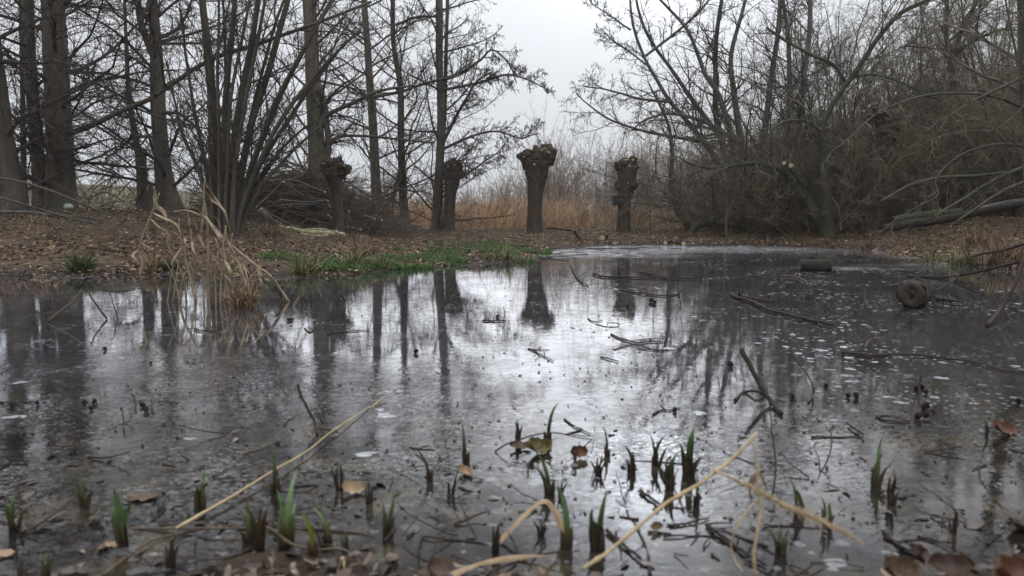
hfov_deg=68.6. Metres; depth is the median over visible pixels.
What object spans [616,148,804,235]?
thicket shrub
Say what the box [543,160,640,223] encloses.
thicket shrub
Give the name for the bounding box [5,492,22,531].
iris sprout
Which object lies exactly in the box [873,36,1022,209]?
thicket shrub
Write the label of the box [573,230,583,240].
fallen branch
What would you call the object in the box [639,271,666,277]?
fallen branch
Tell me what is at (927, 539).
drowned sticks
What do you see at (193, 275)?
reed stalk
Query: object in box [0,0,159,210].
alder tree
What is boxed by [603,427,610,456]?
iris sprout
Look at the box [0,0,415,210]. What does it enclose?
alder tree
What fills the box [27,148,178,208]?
thicket shrub
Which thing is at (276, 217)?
grey branch
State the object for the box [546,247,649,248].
fallen branch
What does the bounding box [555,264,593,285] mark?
twig
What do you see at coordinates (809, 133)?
thicket shrub
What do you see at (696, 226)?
arching log
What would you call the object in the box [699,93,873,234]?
thicket shrub
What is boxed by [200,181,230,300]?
reed stalk
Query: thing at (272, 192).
grey branch
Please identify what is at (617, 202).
nest box
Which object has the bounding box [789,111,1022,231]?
thicket shrub
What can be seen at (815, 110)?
thicket shrub
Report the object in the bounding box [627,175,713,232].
thicket shrub
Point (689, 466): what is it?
iris sprout
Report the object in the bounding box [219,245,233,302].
reed stalk
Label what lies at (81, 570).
leaf scraps
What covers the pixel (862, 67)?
thicket shrub
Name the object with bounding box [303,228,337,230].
pale pole
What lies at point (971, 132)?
thicket shrub
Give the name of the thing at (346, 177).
thicket shrub
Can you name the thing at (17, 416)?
ice plate
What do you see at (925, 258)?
sedge tussock
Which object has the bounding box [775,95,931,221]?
thicket shrub
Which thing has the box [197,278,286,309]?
sedge tussock
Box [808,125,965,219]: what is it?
thicket shrub
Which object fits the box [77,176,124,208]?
fallen branch
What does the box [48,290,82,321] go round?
dead stalk
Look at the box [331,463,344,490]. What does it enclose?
iris sprout
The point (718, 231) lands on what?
thicket shrub
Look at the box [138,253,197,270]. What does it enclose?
green weed
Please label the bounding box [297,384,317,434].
standing stick
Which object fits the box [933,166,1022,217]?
fallen limb
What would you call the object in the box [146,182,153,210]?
tree snag
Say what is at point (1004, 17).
thicket shrub
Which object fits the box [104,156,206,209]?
thicket shrub
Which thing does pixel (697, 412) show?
ice plate
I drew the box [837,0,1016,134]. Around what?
thicket shrub
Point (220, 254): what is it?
reed stalk
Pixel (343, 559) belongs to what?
withered reed leaf
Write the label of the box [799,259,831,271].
cut log
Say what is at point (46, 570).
iris sprout
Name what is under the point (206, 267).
reed stalk
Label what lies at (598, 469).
iris sprout
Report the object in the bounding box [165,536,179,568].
iris sprout
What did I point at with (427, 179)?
osier shrub
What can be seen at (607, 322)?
twig
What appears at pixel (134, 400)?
dead stalk
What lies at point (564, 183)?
osier shrub
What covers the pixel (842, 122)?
thicket shrub
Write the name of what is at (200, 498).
iris sprout
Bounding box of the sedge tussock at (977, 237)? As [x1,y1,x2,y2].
[951,224,1019,246]
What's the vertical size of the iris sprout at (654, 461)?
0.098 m
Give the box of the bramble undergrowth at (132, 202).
[0,147,404,257]
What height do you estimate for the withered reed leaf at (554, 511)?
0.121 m
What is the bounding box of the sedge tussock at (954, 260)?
[932,245,987,268]
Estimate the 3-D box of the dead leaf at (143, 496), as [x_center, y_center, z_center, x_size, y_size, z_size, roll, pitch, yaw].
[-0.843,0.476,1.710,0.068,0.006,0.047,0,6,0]
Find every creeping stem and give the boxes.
[101,523,244,575]
[127,527,245,529]
[255,526,371,569]
[295,514,419,537]
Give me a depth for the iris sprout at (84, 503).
1.65 m
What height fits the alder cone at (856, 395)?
0.024 m
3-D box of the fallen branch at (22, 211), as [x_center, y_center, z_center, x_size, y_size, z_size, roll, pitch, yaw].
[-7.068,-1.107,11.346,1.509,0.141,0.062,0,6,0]
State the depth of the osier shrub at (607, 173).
29.87 m
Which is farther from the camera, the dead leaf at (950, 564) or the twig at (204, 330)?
the twig at (204, 330)
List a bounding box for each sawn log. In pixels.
[599,234,607,239]
[675,240,685,245]
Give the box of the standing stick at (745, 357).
[739,348,782,414]
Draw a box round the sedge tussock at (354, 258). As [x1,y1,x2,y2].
[327,242,397,267]
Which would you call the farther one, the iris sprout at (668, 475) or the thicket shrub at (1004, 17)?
the thicket shrub at (1004, 17)
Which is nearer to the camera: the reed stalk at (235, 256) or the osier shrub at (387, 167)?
the reed stalk at (235, 256)
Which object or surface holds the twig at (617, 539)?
on the pond ice
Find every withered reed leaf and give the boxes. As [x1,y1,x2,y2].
[335,556,344,575]
[451,555,551,575]
[500,499,563,543]
[748,472,767,509]
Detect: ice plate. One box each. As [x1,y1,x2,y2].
[1,415,26,417]
[352,452,377,456]
[376,413,395,418]
[693,411,707,414]
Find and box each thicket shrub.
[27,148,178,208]
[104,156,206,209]
[286,155,388,205]
[347,173,428,215]
[443,188,492,223]
[459,175,522,224]
[492,187,527,224]
[508,195,570,227]
[514,172,597,226]
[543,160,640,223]
[556,168,659,228]
[557,22,856,236]
[563,9,881,234]
[576,156,691,229]
[590,188,672,231]
[597,97,778,230]
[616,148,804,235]
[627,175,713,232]
[640,0,933,228]
[640,144,751,218]
[655,5,962,222]
[655,136,861,238]
[661,128,749,192]
[662,140,778,222]
[668,11,944,211]
[676,98,832,222]
[677,157,709,220]
[681,113,948,237]
[686,129,722,199]
[689,122,860,226]
[691,113,816,201]
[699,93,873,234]
[704,105,936,221]
[705,127,939,236]
[709,1,1009,196]
[729,35,856,156]
[732,1,919,170]
[744,2,1007,200]
[747,7,952,147]
[751,80,944,163]
[752,104,949,151]
[762,104,984,230]
[765,120,934,208]
[766,86,1021,214]
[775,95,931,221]
[783,9,945,131]
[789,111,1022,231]
[792,18,1017,157]
[802,119,1002,209]
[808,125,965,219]
[809,95,1019,205]
[810,48,1022,216]
[810,59,1016,213]
[810,73,1021,216]
[811,1,1023,210]
[820,0,1006,123]
[827,124,1022,214]
[834,52,1009,159]
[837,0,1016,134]
[839,98,1023,215]
[843,0,1015,117]
[845,66,1003,151]
[852,69,1013,120]
[853,79,1001,158]
[854,79,1019,214]
[856,57,1003,135]
[870,27,1023,214]
[872,0,1023,217]
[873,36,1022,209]
[874,0,1016,118]
[877,0,1017,118]
[880,59,1021,213]
[887,0,1006,105]
[892,0,1017,214]
[892,104,1022,215]
[894,3,1022,208]
[898,50,1023,215]
[904,1,1014,95]
[905,1,1020,215]
[910,48,1019,162]
[982,0,1017,92]
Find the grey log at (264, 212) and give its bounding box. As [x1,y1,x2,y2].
[257,207,281,225]
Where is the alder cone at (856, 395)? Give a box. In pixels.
[853,392,858,398]
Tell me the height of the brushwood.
2.428 m
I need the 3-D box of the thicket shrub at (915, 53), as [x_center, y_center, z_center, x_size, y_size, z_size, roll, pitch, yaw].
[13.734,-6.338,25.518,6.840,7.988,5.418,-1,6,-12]
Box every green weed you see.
[20,246,114,273]
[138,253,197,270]
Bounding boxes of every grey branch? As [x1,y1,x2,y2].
[256,181,284,207]
[264,209,293,226]
[267,179,325,192]
[279,199,327,202]
[282,203,329,205]
[345,211,350,226]
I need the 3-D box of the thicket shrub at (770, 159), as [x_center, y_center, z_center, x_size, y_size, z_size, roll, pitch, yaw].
[4.790,-3.556,16.633,6.502,5.377,7.009,2,6,17]
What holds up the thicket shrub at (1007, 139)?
on the ground at (286, 560)
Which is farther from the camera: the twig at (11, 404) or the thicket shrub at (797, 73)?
the thicket shrub at (797, 73)
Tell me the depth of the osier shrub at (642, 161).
28.75 m
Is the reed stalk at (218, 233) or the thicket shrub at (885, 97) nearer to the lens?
the reed stalk at (218, 233)
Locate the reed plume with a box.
[712,469,864,544]
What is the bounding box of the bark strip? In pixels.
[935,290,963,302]
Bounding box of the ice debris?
[0,249,1022,526]
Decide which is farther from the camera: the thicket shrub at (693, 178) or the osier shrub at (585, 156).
the osier shrub at (585, 156)
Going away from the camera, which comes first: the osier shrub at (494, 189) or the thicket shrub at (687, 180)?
the thicket shrub at (687, 180)
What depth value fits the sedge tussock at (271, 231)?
11.70 m
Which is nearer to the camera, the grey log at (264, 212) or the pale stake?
the grey log at (264, 212)
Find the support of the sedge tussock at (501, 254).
on the ground at (286, 560)
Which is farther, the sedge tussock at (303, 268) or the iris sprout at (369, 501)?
the sedge tussock at (303, 268)
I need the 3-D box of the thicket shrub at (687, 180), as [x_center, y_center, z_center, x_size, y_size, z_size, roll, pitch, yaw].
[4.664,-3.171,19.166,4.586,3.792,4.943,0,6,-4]
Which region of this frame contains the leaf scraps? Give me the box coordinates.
[0,429,1013,575]
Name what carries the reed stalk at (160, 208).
on the pond ice
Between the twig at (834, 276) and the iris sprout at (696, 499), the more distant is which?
the twig at (834, 276)
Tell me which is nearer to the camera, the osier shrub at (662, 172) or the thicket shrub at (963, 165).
the thicket shrub at (963, 165)
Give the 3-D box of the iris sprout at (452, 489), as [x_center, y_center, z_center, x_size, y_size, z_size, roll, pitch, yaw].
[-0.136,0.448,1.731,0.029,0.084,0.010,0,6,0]
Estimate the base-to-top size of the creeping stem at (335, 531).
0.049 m
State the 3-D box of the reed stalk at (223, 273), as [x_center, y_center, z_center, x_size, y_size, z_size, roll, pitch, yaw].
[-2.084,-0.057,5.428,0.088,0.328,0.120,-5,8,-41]
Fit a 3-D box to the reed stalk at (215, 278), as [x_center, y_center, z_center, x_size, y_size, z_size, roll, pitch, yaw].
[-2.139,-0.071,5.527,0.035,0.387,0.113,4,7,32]
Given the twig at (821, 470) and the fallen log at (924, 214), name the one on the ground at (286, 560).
the fallen log at (924, 214)
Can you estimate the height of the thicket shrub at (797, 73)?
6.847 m
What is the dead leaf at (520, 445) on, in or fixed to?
on the pond ice
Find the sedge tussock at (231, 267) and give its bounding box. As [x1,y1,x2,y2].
[209,264,243,274]
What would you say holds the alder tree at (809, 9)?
on the ground at (286, 560)
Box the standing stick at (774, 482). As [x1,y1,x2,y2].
[766,389,776,494]
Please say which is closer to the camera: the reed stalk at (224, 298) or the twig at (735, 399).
the twig at (735, 399)
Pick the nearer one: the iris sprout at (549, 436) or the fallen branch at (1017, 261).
the iris sprout at (549, 436)
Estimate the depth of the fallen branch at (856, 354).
3.38 m
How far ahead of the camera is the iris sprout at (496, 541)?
1.45 m
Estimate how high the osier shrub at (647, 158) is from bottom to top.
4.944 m
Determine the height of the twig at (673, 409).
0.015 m
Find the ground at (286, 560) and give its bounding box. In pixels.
[0,184,1023,575]
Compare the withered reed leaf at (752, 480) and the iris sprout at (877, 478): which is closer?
the withered reed leaf at (752, 480)
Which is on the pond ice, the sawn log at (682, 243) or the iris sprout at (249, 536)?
the iris sprout at (249, 536)
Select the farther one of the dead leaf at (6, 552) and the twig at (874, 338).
the twig at (874, 338)
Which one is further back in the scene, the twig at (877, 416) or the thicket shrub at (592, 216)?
the thicket shrub at (592, 216)
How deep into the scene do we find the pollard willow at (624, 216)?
18.50 m
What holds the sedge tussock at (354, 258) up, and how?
on the ground at (286, 560)
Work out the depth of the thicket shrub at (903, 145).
15.88 m
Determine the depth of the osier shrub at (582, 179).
34.02 m
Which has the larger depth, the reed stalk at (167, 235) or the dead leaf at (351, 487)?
the reed stalk at (167, 235)
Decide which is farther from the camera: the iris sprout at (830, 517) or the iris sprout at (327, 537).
the iris sprout at (830, 517)
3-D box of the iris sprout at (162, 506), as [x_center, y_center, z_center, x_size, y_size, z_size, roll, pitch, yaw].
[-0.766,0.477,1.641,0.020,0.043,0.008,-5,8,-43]
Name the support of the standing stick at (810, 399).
on the pond ice
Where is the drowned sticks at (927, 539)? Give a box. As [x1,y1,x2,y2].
[0,410,1023,575]
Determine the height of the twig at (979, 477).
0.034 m
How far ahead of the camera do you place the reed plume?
1.28 m
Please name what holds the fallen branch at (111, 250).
on the ground at (286, 560)
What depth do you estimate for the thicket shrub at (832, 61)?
25.73 m
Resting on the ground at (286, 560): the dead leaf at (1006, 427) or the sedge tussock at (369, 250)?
the sedge tussock at (369, 250)
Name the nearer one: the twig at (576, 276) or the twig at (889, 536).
the twig at (889, 536)
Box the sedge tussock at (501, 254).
[486,237,519,260]
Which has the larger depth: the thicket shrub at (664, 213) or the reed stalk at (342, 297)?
the thicket shrub at (664, 213)
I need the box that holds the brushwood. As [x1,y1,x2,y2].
[179,138,442,238]
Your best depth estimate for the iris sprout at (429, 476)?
1.83 m
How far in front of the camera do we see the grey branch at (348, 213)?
14.52 m
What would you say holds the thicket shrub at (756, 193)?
on the ground at (286, 560)
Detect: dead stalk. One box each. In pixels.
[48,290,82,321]
[86,291,107,318]
[108,291,117,318]
[122,410,131,431]
[128,393,136,412]
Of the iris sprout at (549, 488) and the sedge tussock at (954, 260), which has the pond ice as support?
the iris sprout at (549, 488)
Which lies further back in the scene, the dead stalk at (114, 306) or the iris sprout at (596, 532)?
the dead stalk at (114, 306)
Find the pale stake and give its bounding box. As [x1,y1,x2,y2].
[832,198,841,228]
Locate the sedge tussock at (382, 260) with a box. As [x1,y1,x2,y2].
[369,250,401,266]
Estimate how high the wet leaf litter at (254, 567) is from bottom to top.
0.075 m
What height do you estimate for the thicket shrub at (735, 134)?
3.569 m
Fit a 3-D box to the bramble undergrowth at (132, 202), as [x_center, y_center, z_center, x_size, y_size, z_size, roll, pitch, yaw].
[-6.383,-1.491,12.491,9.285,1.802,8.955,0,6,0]
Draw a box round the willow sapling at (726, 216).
[713,113,734,237]
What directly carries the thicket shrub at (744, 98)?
on the ground at (286, 560)
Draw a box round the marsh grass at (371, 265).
[258,239,554,272]
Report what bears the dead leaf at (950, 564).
on the wet leaf litter at (254, 567)
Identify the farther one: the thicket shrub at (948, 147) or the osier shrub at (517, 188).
the osier shrub at (517, 188)
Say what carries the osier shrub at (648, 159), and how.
on the ground at (286, 560)
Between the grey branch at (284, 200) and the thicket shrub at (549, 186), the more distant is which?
the thicket shrub at (549, 186)
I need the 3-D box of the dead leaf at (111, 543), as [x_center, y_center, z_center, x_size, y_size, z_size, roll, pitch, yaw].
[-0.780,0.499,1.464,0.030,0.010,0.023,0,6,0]
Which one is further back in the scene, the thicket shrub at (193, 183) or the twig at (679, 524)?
the thicket shrub at (193, 183)
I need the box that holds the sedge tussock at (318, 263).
[303,252,333,271]
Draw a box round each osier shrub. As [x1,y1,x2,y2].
[356,139,398,206]
[414,152,450,208]
[458,166,491,204]
[479,162,512,203]
[482,170,512,206]
[489,162,524,215]
[502,115,573,219]
[505,172,527,208]
[519,96,593,206]
[535,132,573,208]
[547,157,580,201]
[552,139,601,206]
[561,141,609,211]
[570,121,634,222]
[583,125,634,219]
[593,107,672,223]
[601,140,651,191]
[615,125,672,210]
[626,111,691,219]
[634,129,690,217]
[650,120,707,199]
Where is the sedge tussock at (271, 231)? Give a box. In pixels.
[247,213,297,235]
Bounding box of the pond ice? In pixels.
[0,245,1023,575]
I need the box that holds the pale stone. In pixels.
[63,203,73,209]
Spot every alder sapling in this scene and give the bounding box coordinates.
[3,0,83,207]
[72,0,206,207]
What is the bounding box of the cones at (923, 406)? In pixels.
[898,374,934,419]
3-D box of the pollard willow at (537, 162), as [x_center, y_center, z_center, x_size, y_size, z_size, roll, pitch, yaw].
[0.618,-2.393,18.325,1.054,2.503,0.846,0,6,0]
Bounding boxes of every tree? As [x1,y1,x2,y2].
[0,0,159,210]
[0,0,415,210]
[1,0,204,208]
[5,0,274,210]
[117,0,400,237]
[206,0,436,176]
[257,0,494,212]
[293,0,471,228]
[355,0,555,230]
[555,0,814,220]
[636,57,693,231]
[699,0,842,222]
[710,0,870,229]
[758,0,997,149]
[821,0,1023,246]
[893,0,1016,200]
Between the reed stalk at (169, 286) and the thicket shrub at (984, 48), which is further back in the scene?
the thicket shrub at (984, 48)
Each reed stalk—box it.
[131,193,180,275]
[159,228,193,300]
[165,260,180,302]
[167,264,172,301]
[171,218,196,301]
[173,236,196,301]
[174,210,289,301]
[178,206,204,301]
[187,247,196,299]
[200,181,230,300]
[202,273,204,301]
[203,253,215,279]
[209,236,228,274]
[209,254,220,293]
[214,253,220,301]
[216,258,230,300]
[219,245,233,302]
[220,248,234,294]
[223,225,249,293]
[223,233,232,300]
[228,268,264,302]
[233,256,251,293]
[256,258,267,292]
[257,256,265,290]
[274,286,284,301]
[292,295,306,306]
[337,295,345,306]
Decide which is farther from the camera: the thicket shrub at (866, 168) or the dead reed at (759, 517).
the thicket shrub at (866, 168)
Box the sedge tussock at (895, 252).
[888,248,901,254]
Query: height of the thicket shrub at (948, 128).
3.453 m
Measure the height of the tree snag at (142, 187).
1.474 m
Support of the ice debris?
on the pond ice
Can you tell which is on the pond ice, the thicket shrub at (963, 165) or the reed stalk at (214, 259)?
the reed stalk at (214, 259)
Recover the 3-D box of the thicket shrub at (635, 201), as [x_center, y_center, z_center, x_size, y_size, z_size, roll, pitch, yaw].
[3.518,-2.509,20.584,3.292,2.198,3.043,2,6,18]
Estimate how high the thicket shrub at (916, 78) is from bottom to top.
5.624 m
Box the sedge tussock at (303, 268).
[270,249,345,277]
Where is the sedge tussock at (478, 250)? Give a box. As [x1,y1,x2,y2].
[471,243,491,252]
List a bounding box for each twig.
[0,401,39,406]
[102,288,135,292]
[193,327,218,331]
[327,329,369,334]
[482,307,505,321]
[494,432,594,451]
[527,347,552,360]
[535,251,584,260]
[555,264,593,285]
[563,418,590,433]
[587,318,618,326]
[605,528,641,558]
[610,330,678,351]
[619,287,683,303]
[639,489,660,505]
[652,405,680,414]
[669,517,709,526]
[705,523,766,565]
[733,389,770,404]
[769,426,832,495]
[780,275,807,283]
[818,272,850,285]
[864,330,893,347]
[875,415,932,421]
[881,529,910,550]
[977,464,1003,542]
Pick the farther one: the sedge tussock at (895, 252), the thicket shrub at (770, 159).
the thicket shrub at (770, 159)
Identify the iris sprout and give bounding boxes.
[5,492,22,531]
[17,558,26,575]
[40,552,53,575]
[69,472,91,509]
[111,487,130,546]
[157,496,166,511]
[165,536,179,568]
[194,463,209,506]
[235,502,256,543]
[246,506,267,551]
[270,446,279,494]
[274,472,295,547]
[295,501,332,545]
[301,512,317,556]
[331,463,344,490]
[339,529,348,548]
[365,482,372,504]
[382,493,396,534]
[414,447,432,481]
[447,467,458,495]
[462,424,469,462]
[492,521,500,550]
[514,418,522,440]
[531,447,554,495]
[533,519,546,536]
[543,402,558,439]
[557,478,566,497]
[557,484,572,550]
[572,445,576,459]
[588,491,606,550]
[590,455,607,474]
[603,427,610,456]
[621,444,635,472]
[649,434,666,466]
[658,451,679,489]
[679,427,703,474]
[693,471,699,506]
[765,524,789,555]
[790,478,804,516]
[819,495,835,528]
[871,435,897,486]
[887,470,899,506]
[945,507,959,533]
[984,419,988,436]
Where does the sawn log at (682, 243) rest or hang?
on the ground at (286, 560)
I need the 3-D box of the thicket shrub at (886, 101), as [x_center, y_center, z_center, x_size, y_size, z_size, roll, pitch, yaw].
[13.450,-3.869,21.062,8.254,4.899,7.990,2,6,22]
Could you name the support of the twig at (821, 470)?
on the pond ice
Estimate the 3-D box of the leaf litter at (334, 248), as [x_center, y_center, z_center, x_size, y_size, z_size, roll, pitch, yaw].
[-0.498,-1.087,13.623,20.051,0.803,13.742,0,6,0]
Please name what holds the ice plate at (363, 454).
on the pond ice
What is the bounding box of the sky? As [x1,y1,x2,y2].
[0,0,1017,212]
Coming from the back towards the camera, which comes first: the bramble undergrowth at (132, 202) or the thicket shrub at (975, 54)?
the thicket shrub at (975, 54)
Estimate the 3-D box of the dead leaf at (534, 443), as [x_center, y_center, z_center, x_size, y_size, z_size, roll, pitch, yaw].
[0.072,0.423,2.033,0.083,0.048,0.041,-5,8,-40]
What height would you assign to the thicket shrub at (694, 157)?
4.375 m
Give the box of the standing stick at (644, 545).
[626,509,651,575]
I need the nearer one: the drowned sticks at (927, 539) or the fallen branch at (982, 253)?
the drowned sticks at (927, 539)
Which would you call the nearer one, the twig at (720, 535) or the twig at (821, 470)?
the twig at (720, 535)
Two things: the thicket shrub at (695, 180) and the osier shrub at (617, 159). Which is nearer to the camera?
the thicket shrub at (695, 180)
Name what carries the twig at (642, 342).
on the pond ice
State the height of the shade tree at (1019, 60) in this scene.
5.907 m
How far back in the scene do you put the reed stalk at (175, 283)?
5.42 m
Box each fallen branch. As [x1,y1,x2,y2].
[0,177,142,233]
[0,197,125,235]
[0,210,92,218]
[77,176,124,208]
[84,246,130,253]
[545,227,573,230]
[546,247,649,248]
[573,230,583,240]
[592,273,701,278]
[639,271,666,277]
[729,289,834,325]
[841,351,1023,372]
[908,246,1022,279]
[934,243,1023,291]
[985,252,1023,326]
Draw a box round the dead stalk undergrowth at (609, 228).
[374,192,1023,256]
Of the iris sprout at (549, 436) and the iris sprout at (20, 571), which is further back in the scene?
the iris sprout at (549, 436)
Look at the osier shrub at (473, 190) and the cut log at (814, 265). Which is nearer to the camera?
the cut log at (814, 265)
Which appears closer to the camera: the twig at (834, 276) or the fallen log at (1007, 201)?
the twig at (834, 276)
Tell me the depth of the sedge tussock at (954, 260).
9.20 m
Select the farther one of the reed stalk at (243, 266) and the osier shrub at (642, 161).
the osier shrub at (642, 161)
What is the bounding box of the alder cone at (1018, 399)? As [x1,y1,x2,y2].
[1015,397,1021,402]
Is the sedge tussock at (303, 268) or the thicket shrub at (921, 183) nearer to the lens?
the sedge tussock at (303, 268)
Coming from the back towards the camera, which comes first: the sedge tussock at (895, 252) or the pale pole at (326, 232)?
the pale pole at (326, 232)
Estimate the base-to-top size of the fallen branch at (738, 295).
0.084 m
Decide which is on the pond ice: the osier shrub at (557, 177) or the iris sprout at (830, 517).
the iris sprout at (830, 517)
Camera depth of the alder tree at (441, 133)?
18.44 m
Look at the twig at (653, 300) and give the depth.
5.90 m
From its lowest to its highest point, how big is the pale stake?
0.610 m
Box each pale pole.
[278,225,320,233]
[300,233,327,237]
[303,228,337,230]
[308,231,344,236]
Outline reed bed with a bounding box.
[363,187,766,229]
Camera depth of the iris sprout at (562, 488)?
1.72 m
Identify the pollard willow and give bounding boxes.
[319,151,351,231]
[441,158,463,231]
[516,142,557,233]
[612,154,639,231]
[859,102,901,234]
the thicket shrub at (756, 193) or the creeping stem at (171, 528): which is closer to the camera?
the creeping stem at (171, 528)
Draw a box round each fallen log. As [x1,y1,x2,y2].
[882,201,1023,232]
[891,208,962,221]
[973,198,1023,208]
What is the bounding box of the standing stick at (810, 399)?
[790,353,813,403]
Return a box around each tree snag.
[139,147,147,209]
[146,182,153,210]
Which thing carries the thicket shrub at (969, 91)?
on the ground at (286, 560)
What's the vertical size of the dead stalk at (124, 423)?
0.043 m
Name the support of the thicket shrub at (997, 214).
on the ground at (286, 560)
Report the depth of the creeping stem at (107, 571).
1.45 m
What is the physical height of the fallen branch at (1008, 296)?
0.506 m
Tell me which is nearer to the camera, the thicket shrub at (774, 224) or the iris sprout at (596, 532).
the iris sprout at (596, 532)
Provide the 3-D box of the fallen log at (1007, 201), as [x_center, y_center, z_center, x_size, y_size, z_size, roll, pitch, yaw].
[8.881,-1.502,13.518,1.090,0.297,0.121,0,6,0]
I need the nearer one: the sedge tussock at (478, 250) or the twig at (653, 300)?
the twig at (653, 300)
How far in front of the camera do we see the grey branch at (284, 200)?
14.19 m
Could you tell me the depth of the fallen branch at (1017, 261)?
6.92 m
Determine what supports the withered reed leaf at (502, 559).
on the pond ice
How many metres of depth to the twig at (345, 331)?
4.08 m
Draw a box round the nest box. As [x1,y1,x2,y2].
[612,194,620,205]
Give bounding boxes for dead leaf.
[0,549,14,556]
[103,541,116,546]
[127,493,157,500]
[341,480,365,493]
[427,557,463,575]
[457,464,471,474]
[510,441,527,449]
[526,437,551,452]
[570,445,587,457]
[651,521,661,530]
[883,555,919,575]
[909,542,929,565]
[928,552,974,575]
[993,420,1016,435]
[994,554,1023,575]
[1008,516,1023,529]
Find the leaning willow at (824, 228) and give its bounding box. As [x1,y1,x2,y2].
[629,0,1002,238]
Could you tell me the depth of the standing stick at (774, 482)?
1.80 m
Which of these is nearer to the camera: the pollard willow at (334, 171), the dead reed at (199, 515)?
the dead reed at (199, 515)
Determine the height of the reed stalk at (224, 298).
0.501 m
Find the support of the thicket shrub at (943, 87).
on the ground at (286, 560)
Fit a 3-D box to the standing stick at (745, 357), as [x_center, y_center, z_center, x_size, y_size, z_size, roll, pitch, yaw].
[0.858,0.310,2.542,0.051,0.174,0.280,-1,6,-12]
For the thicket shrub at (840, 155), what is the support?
on the ground at (286, 560)
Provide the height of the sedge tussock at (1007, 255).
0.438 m
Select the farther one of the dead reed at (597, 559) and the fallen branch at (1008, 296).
the fallen branch at (1008, 296)
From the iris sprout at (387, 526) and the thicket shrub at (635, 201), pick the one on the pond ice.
the iris sprout at (387, 526)
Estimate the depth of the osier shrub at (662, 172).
30.78 m
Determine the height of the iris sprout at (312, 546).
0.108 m
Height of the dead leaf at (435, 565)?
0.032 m
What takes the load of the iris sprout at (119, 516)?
on the pond ice
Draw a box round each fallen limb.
[880,170,1022,202]
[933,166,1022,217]
[951,170,1022,223]
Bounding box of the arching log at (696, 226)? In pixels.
[689,220,759,234]
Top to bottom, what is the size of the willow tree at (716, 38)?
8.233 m
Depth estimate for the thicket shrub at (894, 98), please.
18.40 m
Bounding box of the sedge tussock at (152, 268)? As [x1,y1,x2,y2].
[131,246,165,272]
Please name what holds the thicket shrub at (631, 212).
on the ground at (286, 560)
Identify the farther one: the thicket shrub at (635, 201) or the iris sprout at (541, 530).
the thicket shrub at (635, 201)
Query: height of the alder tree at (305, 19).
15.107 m
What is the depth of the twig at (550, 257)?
10.84 m
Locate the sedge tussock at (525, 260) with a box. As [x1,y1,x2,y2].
[517,251,530,263]
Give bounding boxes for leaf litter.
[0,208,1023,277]
[2,543,1023,575]
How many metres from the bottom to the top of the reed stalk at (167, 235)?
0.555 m
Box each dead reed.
[175,396,384,529]
[582,432,757,569]
[730,442,761,575]
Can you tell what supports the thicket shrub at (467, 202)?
on the ground at (286, 560)
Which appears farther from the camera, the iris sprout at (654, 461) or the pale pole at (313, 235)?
the pale pole at (313, 235)
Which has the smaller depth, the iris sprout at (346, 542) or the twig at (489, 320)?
the iris sprout at (346, 542)
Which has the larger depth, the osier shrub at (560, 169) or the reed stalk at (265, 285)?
the osier shrub at (560, 169)
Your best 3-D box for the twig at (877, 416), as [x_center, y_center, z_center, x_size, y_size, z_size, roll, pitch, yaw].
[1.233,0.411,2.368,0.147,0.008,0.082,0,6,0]
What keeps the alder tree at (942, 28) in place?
on the ground at (286, 560)
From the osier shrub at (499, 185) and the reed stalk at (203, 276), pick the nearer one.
the reed stalk at (203, 276)
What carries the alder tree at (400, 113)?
on the ground at (286, 560)
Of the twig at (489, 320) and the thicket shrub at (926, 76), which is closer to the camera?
the twig at (489, 320)
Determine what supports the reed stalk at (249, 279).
on the pond ice
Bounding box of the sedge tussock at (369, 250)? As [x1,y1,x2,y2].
[338,236,390,257]
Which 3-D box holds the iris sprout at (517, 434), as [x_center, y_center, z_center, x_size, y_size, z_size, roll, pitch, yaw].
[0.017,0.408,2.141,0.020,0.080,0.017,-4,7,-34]
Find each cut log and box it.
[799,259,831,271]
[896,276,934,307]
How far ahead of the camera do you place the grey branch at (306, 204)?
14.20 m
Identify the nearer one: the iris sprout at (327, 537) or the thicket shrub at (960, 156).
the iris sprout at (327, 537)
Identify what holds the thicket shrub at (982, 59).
on the ground at (286, 560)
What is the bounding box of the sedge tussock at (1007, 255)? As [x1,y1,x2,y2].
[959,231,1023,265]
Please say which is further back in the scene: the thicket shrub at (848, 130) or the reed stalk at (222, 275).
the thicket shrub at (848, 130)
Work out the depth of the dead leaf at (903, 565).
1.11 m
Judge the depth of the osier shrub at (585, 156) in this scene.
31.42 m
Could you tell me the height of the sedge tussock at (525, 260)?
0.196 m
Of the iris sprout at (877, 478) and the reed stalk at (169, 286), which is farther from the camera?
the reed stalk at (169, 286)
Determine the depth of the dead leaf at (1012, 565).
1.10 m
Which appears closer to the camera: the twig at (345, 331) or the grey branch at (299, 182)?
the twig at (345, 331)
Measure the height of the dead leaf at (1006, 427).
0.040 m
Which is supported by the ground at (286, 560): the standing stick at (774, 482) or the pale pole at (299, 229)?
the pale pole at (299, 229)
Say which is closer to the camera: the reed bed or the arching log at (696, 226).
the arching log at (696, 226)
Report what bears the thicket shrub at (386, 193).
on the ground at (286, 560)
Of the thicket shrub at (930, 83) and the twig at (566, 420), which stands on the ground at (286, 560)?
the thicket shrub at (930, 83)
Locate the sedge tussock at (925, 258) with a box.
[912,244,946,261]

